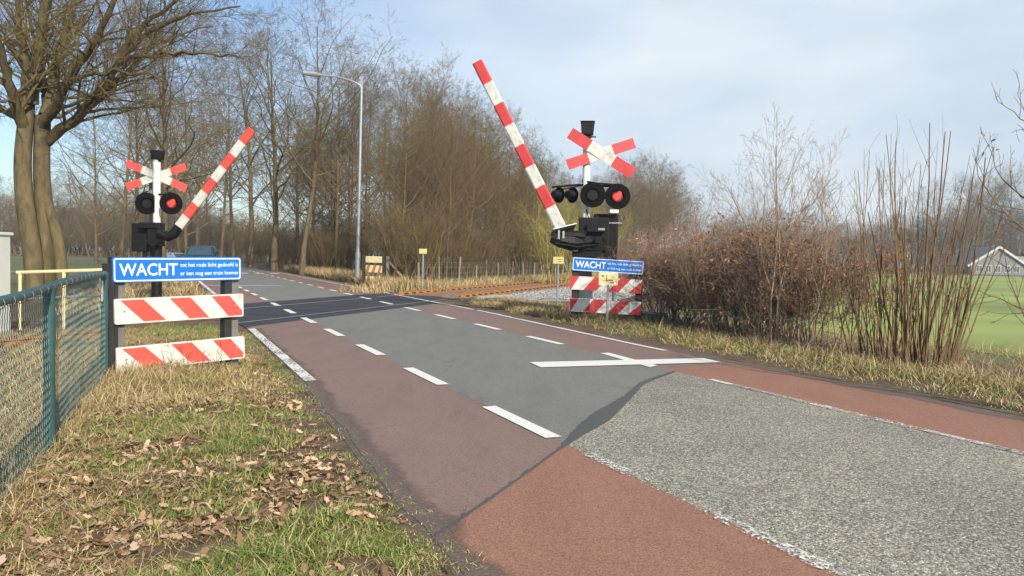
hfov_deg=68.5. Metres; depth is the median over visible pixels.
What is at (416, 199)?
bare tree
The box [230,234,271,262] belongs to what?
bare shrub
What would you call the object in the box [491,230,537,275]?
bare shrub
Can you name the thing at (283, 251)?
bare shrub
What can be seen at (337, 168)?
bare tree
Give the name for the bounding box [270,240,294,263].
bare shrub
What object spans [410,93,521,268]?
bare tree
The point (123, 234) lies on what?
bare tree
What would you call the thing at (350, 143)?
bare tree
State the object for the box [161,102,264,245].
bare tree
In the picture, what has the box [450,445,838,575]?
red lane
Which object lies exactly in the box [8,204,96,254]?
bare shrub
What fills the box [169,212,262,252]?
bare shrub
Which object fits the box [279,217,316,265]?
bare shrub
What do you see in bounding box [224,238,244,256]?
bare shrub
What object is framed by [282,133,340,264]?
bare tree
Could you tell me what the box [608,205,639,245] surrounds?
bare tree
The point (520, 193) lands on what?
bare tree
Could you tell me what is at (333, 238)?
bare shrub
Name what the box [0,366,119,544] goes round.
tall dry grass
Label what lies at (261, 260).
bare shrub
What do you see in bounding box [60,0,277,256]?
bare tree
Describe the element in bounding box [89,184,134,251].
bare tree
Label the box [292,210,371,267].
bare shrub
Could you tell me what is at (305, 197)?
bare tree
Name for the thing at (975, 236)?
bare tree
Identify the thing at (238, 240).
bare shrub
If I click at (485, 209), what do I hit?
bare tree
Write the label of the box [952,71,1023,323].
bare shrub
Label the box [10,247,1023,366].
ground
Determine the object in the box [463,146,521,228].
bare tree
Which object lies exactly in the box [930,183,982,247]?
bare tree
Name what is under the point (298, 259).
bare shrub
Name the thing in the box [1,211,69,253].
bare shrub
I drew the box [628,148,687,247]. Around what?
bare tree
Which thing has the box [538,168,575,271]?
bare tree
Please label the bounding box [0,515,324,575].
fallen leaves
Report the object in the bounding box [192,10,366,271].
bare tree
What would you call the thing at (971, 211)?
bare tree
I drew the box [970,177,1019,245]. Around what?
bare tree
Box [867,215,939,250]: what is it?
bare tree
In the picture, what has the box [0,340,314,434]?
tall dry grass
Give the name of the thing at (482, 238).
bare shrub
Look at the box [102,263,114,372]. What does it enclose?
fence post
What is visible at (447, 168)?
bare tree
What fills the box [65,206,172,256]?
bare shrub
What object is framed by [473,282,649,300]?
ballast stones
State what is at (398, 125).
bare tree
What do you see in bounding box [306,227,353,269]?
bare shrub
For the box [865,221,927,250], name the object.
bare tree
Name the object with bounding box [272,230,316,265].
bare shrub
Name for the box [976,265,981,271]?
window
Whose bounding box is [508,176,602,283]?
catkin shrub
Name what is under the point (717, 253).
beech shrub
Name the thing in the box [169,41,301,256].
bare tree
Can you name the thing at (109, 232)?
bare shrub
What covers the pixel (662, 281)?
hedge shrub
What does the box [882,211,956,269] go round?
bare tree
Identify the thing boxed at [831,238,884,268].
bare shrub
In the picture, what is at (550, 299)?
ballast
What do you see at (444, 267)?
wire fence
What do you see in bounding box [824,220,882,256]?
bare tree
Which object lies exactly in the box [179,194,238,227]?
bare tree
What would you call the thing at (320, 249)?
bare shrub
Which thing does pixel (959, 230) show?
bare tree
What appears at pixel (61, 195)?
bare tree
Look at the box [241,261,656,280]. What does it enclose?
woodland floor
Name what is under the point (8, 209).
bare tree
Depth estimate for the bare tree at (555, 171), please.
168.58 m
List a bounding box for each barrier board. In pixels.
[107,257,244,374]
[362,255,385,286]
[569,257,643,323]
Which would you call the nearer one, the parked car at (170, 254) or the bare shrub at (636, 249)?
the parked car at (170, 254)
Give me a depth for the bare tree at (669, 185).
142.46 m
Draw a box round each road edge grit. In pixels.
[251,328,500,575]
[503,313,1023,419]
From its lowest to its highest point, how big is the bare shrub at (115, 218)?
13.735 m
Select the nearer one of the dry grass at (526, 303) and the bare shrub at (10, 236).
the dry grass at (526, 303)
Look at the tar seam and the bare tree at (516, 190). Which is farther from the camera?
the bare tree at (516, 190)
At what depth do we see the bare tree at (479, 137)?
91.71 m
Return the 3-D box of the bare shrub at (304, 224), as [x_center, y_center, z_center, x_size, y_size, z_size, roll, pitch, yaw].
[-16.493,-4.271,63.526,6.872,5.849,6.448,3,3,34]
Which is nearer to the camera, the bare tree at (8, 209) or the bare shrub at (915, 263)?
the bare tree at (8, 209)
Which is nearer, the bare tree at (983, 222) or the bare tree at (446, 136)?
the bare tree at (446, 136)
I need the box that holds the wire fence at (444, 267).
[417,255,649,283]
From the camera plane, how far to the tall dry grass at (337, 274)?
38.27 m
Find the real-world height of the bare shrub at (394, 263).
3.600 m
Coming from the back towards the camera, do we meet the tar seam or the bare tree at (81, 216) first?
the bare tree at (81, 216)
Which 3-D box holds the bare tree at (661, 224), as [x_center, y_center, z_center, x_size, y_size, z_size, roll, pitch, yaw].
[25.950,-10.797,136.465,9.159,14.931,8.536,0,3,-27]
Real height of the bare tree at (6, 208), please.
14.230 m
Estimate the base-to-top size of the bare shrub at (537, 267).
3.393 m
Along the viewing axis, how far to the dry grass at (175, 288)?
24.86 m
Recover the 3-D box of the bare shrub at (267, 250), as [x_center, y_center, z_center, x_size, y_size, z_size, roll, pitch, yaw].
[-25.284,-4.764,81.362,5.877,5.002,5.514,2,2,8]
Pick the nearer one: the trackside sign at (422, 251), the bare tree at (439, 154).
the trackside sign at (422, 251)
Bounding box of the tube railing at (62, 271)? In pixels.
[10,268,101,329]
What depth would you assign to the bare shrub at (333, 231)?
59.05 m
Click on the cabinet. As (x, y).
(4, 263)
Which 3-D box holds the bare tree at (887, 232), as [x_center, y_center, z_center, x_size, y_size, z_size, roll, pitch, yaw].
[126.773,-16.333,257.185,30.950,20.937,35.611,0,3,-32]
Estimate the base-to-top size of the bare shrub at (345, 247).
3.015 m
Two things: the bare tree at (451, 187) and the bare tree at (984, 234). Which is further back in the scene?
the bare tree at (984, 234)
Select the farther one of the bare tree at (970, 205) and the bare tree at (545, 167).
the bare tree at (970, 205)
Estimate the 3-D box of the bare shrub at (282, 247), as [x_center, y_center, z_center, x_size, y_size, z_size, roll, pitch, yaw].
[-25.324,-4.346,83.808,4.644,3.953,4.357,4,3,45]
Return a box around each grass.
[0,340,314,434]
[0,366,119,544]
[55,281,212,314]
[283,264,452,290]
[340,271,598,293]
[470,295,661,322]
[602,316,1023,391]
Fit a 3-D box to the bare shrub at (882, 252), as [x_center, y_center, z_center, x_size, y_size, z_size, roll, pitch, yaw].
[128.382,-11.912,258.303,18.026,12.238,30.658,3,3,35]
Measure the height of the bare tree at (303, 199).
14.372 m
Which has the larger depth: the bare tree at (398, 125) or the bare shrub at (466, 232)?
the bare tree at (398, 125)
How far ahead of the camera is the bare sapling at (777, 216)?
13.24 m
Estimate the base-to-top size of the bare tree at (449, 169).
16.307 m
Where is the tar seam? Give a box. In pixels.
[434,371,675,536]
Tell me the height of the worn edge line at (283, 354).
0.001 m
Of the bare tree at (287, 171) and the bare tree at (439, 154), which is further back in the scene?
the bare tree at (287, 171)
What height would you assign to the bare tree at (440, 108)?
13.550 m
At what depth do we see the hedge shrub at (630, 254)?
19.47 m
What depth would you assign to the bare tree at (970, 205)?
235.38 m
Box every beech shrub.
[669,219,800,334]
[684,209,799,341]
[698,214,842,343]
[731,219,868,348]
[796,221,954,350]
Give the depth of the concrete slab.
27.64 m
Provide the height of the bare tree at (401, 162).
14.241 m
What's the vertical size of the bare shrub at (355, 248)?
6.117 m
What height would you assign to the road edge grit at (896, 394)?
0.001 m
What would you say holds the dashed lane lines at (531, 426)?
on the road at (282, 289)
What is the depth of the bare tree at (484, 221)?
61.63 m
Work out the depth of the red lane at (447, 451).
6.69 m
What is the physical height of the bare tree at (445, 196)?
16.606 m
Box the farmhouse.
[944,246,1023,274]
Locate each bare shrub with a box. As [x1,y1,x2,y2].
[0,198,103,247]
[0,202,72,255]
[0,217,76,241]
[0,226,19,244]
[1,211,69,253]
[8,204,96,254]
[10,233,20,251]
[18,223,107,255]
[55,203,129,255]
[61,205,127,254]
[62,220,127,255]
[63,205,146,257]
[63,222,94,255]
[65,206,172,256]
[65,209,195,256]
[83,205,179,253]
[85,217,194,256]
[87,228,130,253]
[96,195,248,252]
[97,197,144,254]
[112,200,188,256]
[113,221,206,252]
[141,214,246,251]
[168,213,213,250]
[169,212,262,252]
[170,210,248,246]
[187,211,286,259]
[188,218,260,256]
[194,216,281,256]
[195,206,306,249]
[205,232,247,256]
[216,227,260,260]
[222,229,261,261]
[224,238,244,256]
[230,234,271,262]
[234,214,301,266]
[235,225,271,263]
[238,231,278,262]
[240,225,293,262]
[248,220,301,266]
[255,231,307,267]
[257,232,278,263]
[261,232,295,265]
[263,223,303,265]
[268,206,353,265]
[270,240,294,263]
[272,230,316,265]
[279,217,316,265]
[279,238,299,262]
[280,219,330,265]
[288,234,348,267]
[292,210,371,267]
[296,238,324,266]
[298,219,370,267]
[301,197,376,270]
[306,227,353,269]
[307,228,355,268]
[308,209,371,269]
[309,205,389,266]
[319,212,386,270]
[323,234,365,270]
[338,203,419,270]
[343,191,428,274]
[345,175,484,278]
[354,184,505,279]
[360,191,458,277]
[360,205,441,269]
[363,187,449,276]
[367,202,467,280]
[373,224,414,277]
[374,209,469,278]
[421,215,459,272]
[423,208,488,279]
[423,229,514,278]
[429,226,500,279]
[443,213,514,271]
[451,220,499,275]
[452,204,518,277]
[454,221,517,277]
[454,235,506,275]
[468,222,531,277]
[477,207,557,277]
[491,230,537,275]
[506,238,545,275]
[507,242,555,274]
[511,230,545,273]
[526,238,569,273]
[544,243,575,272]
[617,230,648,259]
[619,230,649,257]
[623,238,647,258]
[812,235,878,267]
[814,238,871,268]
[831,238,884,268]
[851,249,889,270]
[862,239,902,270]
[884,246,941,271]
[888,234,961,271]
[894,252,934,271]
[921,245,970,272]
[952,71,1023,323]
[977,236,1023,255]
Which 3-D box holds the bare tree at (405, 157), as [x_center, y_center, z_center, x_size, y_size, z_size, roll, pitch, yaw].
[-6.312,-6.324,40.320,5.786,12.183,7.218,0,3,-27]
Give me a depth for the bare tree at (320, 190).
98.14 m
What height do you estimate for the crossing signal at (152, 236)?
4.676 m
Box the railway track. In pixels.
[0,274,652,350]
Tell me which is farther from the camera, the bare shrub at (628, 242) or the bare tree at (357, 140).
the bare shrub at (628, 242)
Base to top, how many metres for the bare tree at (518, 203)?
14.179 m
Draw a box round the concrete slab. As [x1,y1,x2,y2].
[478,295,511,297]
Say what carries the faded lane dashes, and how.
on the gravel road at (849, 493)
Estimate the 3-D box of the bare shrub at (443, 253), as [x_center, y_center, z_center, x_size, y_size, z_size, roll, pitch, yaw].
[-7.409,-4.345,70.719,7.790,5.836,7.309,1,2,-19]
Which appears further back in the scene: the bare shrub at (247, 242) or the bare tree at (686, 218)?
the bare tree at (686, 218)
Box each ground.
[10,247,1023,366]
[10,286,687,321]
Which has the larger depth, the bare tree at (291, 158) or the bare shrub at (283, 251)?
the bare tree at (291, 158)
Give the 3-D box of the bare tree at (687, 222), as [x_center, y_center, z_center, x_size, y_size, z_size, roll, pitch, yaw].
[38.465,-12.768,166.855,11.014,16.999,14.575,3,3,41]
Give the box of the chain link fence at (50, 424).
[0,271,107,507]
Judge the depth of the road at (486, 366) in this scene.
10.52 m
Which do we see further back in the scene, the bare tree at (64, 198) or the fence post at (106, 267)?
the bare tree at (64, 198)
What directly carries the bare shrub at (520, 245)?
on the woodland floor
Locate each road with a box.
[238,269,348,301]
[241,266,276,272]
[311,308,671,441]
[568,372,1023,575]
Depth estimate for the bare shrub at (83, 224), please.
166.13 m
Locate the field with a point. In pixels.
(1009, 328)
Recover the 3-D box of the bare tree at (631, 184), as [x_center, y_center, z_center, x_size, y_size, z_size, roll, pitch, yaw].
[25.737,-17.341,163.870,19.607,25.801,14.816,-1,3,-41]
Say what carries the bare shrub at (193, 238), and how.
on the ground at (73, 262)
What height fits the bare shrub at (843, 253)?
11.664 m
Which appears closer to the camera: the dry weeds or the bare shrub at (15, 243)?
the dry weeds
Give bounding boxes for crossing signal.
[125,127,255,296]
[472,59,635,315]
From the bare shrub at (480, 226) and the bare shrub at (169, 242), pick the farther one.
the bare shrub at (169, 242)
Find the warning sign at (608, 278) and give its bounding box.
[599,272,617,324]
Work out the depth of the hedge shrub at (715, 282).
16.21 m
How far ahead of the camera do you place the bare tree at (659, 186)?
126.31 m
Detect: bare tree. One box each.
[0,0,282,301]
[0,175,57,252]
[0,177,14,216]
[0,186,12,210]
[0,191,15,226]
[0,193,16,252]
[2,166,102,254]
[9,180,83,218]
[10,46,224,256]
[32,64,153,263]
[52,179,102,214]
[53,183,75,216]
[54,171,113,253]
[57,198,101,254]
[59,33,216,256]
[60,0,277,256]
[64,164,134,252]
[64,198,116,248]
[77,72,261,252]
[78,180,123,254]
[84,166,148,253]
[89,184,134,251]
[93,186,148,255]
[100,174,186,256]
[106,23,271,253]
[122,8,357,266]
[142,87,247,245]
[142,111,247,245]
[148,0,420,274]
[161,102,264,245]
[168,62,285,256]
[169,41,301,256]
[178,194,218,246]
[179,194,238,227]
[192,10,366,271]
[198,109,319,264]
[246,97,340,264]
[247,91,333,264]
[254,121,346,263]
[258,48,402,266]
[267,143,365,265]
[271,135,340,265]
[273,47,407,268]
[274,55,434,271]
[278,94,394,264]
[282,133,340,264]
[289,129,363,264]
[293,49,398,268]
[296,71,407,270]
[303,40,492,206]
[311,57,403,261]
[326,77,455,232]
[328,62,457,262]
[332,76,449,221]
[333,79,435,266]
[336,128,405,264]
[341,63,450,227]
[361,88,488,276]
[362,60,504,279]
[362,65,506,233]
[364,139,471,251]
[366,78,504,197]
[367,71,448,274]
[370,133,467,278]
[373,95,508,280]
[376,43,478,269]
[376,93,453,271]
[382,84,491,230]
[398,115,503,272]
[406,121,465,270]
[407,96,504,281]
[410,83,529,274]
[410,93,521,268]
[412,73,524,278]
[415,124,502,259]
[433,86,510,276]
[440,107,494,224]
[452,139,512,273]
[457,159,517,261]
[457,173,539,276]
[462,151,540,260]
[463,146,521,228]
[464,107,566,275]
[465,100,545,265]
[468,109,519,224]
[477,182,515,274]
[479,149,552,270]
[480,126,554,273]
[484,134,558,274]
[491,119,566,207]
[492,144,562,277]
[505,144,578,270]
[510,145,553,237]
[513,152,573,231]
[524,152,581,235]
[525,169,568,273]
[526,152,569,248]
[527,197,562,274]
[529,162,581,238]
[530,167,582,271]
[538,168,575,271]
[548,162,580,206]
[570,176,605,228]
[574,166,641,228]
[577,169,664,258]
[579,156,667,240]
[604,150,670,242]
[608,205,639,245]
[609,165,641,240]
[611,158,669,257]
[618,153,695,249]
[622,165,702,247]
[623,157,684,248]
[625,148,704,238]
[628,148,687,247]
[628,169,650,246]
[631,191,684,245]
[633,187,688,247]
[638,173,687,249]
[639,199,674,248]
[643,162,691,241]
[653,164,698,246]
[656,168,712,239]
[657,187,708,260]
[667,200,713,240]
[704,214,749,241]
[709,203,817,234]
[731,207,817,240]
[761,205,842,241]
[766,214,830,246]
[792,214,869,248]
[800,221,887,263]
[808,223,853,254]
[811,222,868,255]
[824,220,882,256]
[836,225,890,268]
[840,210,929,268]
[851,224,892,247]
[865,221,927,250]
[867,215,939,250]
[877,215,940,251]
[878,210,953,270]
[879,220,959,253]
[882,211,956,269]
[886,209,996,271]
[892,212,981,269]
[899,172,974,271]
[912,206,1001,253]
[919,224,968,271]
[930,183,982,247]
[932,174,996,246]
[939,215,1008,252]
[942,167,1003,250]
[942,211,1008,248]
[943,207,1020,249]
[949,168,1023,246]
[964,155,1023,245]
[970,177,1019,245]
[971,159,1023,252]
[974,176,1023,246]
[983,230,1023,255]
[987,210,1023,253]
[993,184,1023,250]
[1000,194,1023,245]
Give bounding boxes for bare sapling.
[647,172,818,336]
[688,102,917,349]
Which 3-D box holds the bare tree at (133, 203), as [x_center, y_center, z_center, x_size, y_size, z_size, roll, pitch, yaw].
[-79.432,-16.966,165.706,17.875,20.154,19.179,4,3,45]
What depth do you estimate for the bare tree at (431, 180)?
46.09 m
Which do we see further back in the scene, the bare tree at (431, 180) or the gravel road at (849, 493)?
the bare tree at (431, 180)
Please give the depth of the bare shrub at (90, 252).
159.10 m
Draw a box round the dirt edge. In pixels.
[198,264,1023,575]
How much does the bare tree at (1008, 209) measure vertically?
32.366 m
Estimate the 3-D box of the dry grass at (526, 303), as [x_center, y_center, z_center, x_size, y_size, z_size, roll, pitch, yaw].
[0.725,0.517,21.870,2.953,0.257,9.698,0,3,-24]
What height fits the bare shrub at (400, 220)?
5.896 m
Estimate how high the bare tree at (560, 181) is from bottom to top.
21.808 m
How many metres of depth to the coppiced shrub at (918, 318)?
11.08 m
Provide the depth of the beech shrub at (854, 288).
13.05 m
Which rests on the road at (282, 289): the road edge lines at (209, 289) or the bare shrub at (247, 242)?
the road edge lines at (209, 289)
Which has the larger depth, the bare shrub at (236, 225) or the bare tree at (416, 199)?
the bare shrub at (236, 225)
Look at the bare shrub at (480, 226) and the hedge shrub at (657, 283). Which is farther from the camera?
the bare shrub at (480, 226)
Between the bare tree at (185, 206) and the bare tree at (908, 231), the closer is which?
the bare tree at (185, 206)
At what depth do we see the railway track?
29.82 m
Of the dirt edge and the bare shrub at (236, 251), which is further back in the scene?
the bare shrub at (236, 251)
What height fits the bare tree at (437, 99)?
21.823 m
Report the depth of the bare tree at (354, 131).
72.15 m
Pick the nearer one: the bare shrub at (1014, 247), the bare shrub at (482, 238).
the bare shrub at (482, 238)
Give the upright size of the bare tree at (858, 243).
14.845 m
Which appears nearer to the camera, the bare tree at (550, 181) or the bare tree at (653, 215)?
the bare tree at (550, 181)
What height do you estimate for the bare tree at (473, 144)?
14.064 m
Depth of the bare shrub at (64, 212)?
162.10 m
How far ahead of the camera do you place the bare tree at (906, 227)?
276.32 m
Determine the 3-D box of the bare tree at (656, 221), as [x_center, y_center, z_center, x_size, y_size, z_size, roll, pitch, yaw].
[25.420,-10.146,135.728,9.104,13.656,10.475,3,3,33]
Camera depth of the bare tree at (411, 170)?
46.10 m
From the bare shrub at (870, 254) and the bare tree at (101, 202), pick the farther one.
the bare shrub at (870, 254)
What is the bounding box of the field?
[761,274,1023,357]
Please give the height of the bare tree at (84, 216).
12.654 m
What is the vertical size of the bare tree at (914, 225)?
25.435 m
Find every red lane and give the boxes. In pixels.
[197,280,268,303]
[250,320,563,522]
[264,273,381,294]
[409,303,741,368]
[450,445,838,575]
[664,365,1023,451]
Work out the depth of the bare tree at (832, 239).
238.63 m
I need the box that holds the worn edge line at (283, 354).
[249,328,315,380]
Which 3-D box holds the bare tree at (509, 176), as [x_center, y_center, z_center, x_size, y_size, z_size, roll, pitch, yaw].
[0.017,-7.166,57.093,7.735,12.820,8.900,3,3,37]
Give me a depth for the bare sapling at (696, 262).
15.16 m
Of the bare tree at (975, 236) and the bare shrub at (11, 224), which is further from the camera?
the bare tree at (975, 236)
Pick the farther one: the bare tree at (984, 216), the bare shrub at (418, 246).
the bare tree at (984, 216)
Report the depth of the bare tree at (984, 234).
265.80 m
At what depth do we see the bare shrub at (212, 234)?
132.59 m
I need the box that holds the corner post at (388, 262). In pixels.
[386,256,403,278]
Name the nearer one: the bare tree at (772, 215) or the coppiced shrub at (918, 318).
the coppiced shrub at (918, 318)
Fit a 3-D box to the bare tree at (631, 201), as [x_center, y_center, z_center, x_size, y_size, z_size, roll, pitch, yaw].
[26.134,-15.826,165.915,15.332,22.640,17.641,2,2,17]
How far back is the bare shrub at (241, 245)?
105.24 m
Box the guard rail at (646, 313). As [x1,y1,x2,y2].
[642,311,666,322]
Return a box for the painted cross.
[531,353,718,366]
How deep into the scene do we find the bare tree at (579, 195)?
87.16 m
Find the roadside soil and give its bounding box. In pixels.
[56,262,1023,406]
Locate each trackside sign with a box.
[419,249,426,288]
[553,257,563,303]
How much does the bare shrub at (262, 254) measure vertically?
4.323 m
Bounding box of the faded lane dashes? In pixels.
[709,379,1023,453]
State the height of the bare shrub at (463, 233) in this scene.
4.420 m
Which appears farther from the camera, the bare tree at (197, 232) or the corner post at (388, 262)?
the bare tree at (197, 232)
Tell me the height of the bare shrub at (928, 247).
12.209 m
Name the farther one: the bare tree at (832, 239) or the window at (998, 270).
the bare tree at (832, 239)
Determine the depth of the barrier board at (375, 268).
35.41 m
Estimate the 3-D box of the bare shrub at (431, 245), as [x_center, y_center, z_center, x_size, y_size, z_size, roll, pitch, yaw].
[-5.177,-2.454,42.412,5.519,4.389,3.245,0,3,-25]
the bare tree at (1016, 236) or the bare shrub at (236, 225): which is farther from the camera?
the bare tree at (1016, 236)
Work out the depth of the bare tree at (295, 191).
80.61 m
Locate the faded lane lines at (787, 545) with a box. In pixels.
[586,385,1023,575]
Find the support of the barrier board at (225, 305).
on the grass verge at (343, 444)
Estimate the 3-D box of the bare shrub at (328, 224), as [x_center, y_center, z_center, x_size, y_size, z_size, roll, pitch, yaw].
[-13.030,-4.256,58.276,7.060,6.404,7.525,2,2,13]
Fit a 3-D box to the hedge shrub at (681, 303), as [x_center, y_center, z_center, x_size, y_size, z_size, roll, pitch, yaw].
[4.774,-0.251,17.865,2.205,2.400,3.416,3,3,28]
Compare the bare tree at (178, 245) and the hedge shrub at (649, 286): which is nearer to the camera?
the hedge shrub at (649, 286)
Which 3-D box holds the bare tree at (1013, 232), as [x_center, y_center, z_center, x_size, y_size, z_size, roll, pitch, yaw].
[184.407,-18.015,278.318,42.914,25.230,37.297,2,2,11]
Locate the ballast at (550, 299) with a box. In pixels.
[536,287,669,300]
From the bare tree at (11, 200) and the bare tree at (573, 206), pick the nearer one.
the bare tree at (573, 206)
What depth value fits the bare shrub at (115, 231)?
146.83 m
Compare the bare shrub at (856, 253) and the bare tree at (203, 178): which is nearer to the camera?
the bare tree at (203, 178)
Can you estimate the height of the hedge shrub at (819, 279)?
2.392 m
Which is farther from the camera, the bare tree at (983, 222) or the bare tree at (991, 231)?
the bare tree at (991, 231)
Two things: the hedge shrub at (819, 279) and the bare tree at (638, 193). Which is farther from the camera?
the bare tree at (638, 193)
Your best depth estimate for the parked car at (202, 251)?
49.95 m
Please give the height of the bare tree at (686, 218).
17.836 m
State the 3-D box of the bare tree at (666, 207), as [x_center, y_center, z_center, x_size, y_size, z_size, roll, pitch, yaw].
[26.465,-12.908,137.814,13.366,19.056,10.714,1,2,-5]
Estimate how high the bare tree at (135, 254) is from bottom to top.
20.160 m
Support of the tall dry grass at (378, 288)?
on the trackside ground at (40, 319)
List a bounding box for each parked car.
[167,252,184,256]
[180,245,219,256]
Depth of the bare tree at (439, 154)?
54.96 m
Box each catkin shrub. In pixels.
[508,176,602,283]
[540,183,644,276]
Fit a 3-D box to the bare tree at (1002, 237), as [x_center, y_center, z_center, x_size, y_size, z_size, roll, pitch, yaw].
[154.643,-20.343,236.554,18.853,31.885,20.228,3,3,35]
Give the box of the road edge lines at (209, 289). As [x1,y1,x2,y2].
[199,272,663,349]
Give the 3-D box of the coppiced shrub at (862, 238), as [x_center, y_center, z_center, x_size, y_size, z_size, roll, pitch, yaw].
[6.017,-0.529,11.908,2.038,3.688,2.149,2,3,26]
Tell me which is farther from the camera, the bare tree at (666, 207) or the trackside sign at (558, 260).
the bare tree at (666, 207)
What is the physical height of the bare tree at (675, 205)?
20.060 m
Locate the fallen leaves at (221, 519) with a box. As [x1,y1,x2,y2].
[0,359,451,575]
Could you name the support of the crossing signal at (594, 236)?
on the verge at (964, 400)
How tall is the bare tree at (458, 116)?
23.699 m
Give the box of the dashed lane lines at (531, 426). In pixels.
[238,271,563,437]
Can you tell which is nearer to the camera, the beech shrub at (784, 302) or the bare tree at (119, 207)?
the beech shrub at (784, 302)
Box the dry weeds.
[123,333,279,385]
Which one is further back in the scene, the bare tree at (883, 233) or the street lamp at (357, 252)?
the bare tree at (883, 233)
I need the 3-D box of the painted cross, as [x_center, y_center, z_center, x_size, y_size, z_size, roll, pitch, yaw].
[1.553,1.077,11.263,2.938,0.002,1.531,0,3,-29]
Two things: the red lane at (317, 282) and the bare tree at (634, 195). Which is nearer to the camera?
the red lane at (317, 282)
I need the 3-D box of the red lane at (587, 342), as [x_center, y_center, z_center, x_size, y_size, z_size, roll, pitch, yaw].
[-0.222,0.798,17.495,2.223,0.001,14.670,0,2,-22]
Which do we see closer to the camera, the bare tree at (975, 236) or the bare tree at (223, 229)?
the bare tree at (223, 229)
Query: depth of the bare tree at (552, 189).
138.58 m
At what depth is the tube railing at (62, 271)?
13.19 m
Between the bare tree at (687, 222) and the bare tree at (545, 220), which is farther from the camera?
the bare tree at (687, 222)
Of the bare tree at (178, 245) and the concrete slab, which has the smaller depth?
the concrete slab
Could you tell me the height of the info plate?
0.867 m
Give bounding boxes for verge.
[0,321,453,575]
[436,300,1023,415]
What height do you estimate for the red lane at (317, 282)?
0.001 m
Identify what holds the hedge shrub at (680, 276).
on the roadside soil
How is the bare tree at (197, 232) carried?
on the dirt edge
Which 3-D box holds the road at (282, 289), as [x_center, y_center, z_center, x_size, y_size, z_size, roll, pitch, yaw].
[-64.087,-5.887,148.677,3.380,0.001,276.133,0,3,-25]
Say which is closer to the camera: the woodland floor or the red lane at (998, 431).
the red lane at (998, 431)
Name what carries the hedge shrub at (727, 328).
on the roadside soil
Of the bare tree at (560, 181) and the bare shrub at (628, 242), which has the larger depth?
the bare tree at (560, 181)
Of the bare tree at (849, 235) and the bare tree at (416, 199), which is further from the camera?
the bare tree at (849, 235)
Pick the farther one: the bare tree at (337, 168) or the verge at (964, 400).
the bare tree at (337, 168)
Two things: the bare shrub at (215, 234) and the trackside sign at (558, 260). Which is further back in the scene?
the bare shrub at (215, 234)
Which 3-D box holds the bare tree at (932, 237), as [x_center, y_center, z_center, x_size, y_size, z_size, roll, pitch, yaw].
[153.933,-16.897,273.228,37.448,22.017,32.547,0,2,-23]
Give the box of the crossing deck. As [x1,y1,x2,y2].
[238,292,457,326]
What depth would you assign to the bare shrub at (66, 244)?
138.55 m
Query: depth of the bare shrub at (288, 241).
86.81 m
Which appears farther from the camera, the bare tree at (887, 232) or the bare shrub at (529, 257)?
the bare tree at (887, 232)
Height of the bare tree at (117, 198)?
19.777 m
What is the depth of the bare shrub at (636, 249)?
99.38 m
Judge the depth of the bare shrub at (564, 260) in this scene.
68.76 m
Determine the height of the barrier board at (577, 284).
1.571 m
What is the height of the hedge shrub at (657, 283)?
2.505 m
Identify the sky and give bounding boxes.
[0,0,1023,268]
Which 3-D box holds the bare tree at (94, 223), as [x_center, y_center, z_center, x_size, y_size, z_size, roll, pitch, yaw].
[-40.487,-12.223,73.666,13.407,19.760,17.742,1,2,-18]
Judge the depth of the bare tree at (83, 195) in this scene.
179.17 m
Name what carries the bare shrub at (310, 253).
on the roadside soil
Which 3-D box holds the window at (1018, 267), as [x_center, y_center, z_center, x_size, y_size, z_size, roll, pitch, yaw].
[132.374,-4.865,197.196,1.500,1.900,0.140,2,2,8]
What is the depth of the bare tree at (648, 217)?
101.14 m
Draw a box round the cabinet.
[0,232,13,335]
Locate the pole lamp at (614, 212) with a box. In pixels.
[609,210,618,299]
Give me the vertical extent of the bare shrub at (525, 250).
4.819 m
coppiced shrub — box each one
[823,133,969,362]
[845,113,1015,370]
[886,172,1019,370]
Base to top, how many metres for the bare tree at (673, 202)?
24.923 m
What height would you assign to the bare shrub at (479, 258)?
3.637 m
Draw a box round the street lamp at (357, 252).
[302,71,362,283]
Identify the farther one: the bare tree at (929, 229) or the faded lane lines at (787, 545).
the bare tree at (929, 229)
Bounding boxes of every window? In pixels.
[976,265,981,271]
[985,265,991,271]
[995,265,1000,272]
[1004,266,1010,272]
[1013,266,1019,272]
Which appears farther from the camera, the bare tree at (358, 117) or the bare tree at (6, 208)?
the bare tree at (6, 208)
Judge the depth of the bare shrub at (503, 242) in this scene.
47.14 m
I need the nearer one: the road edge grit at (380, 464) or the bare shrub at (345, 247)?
the road edge grit at (380, 464)
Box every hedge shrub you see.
[591,226,726,323]
[596,218,731,327]
[617,228,706,319]
[618,237,718,325]
[629,221,725,325]
[630,225,739,324]
[632,218,802,333]
[639,209,824,335]
[658,229,725,325]
[665,221,839,336]
[669,228,797,335]
[676,222,847,338]
[683,227,868,337]
[714,221,842,344]
[736,222,878,341]
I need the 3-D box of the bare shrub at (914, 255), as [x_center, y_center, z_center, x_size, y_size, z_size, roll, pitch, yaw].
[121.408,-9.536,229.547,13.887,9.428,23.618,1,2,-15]

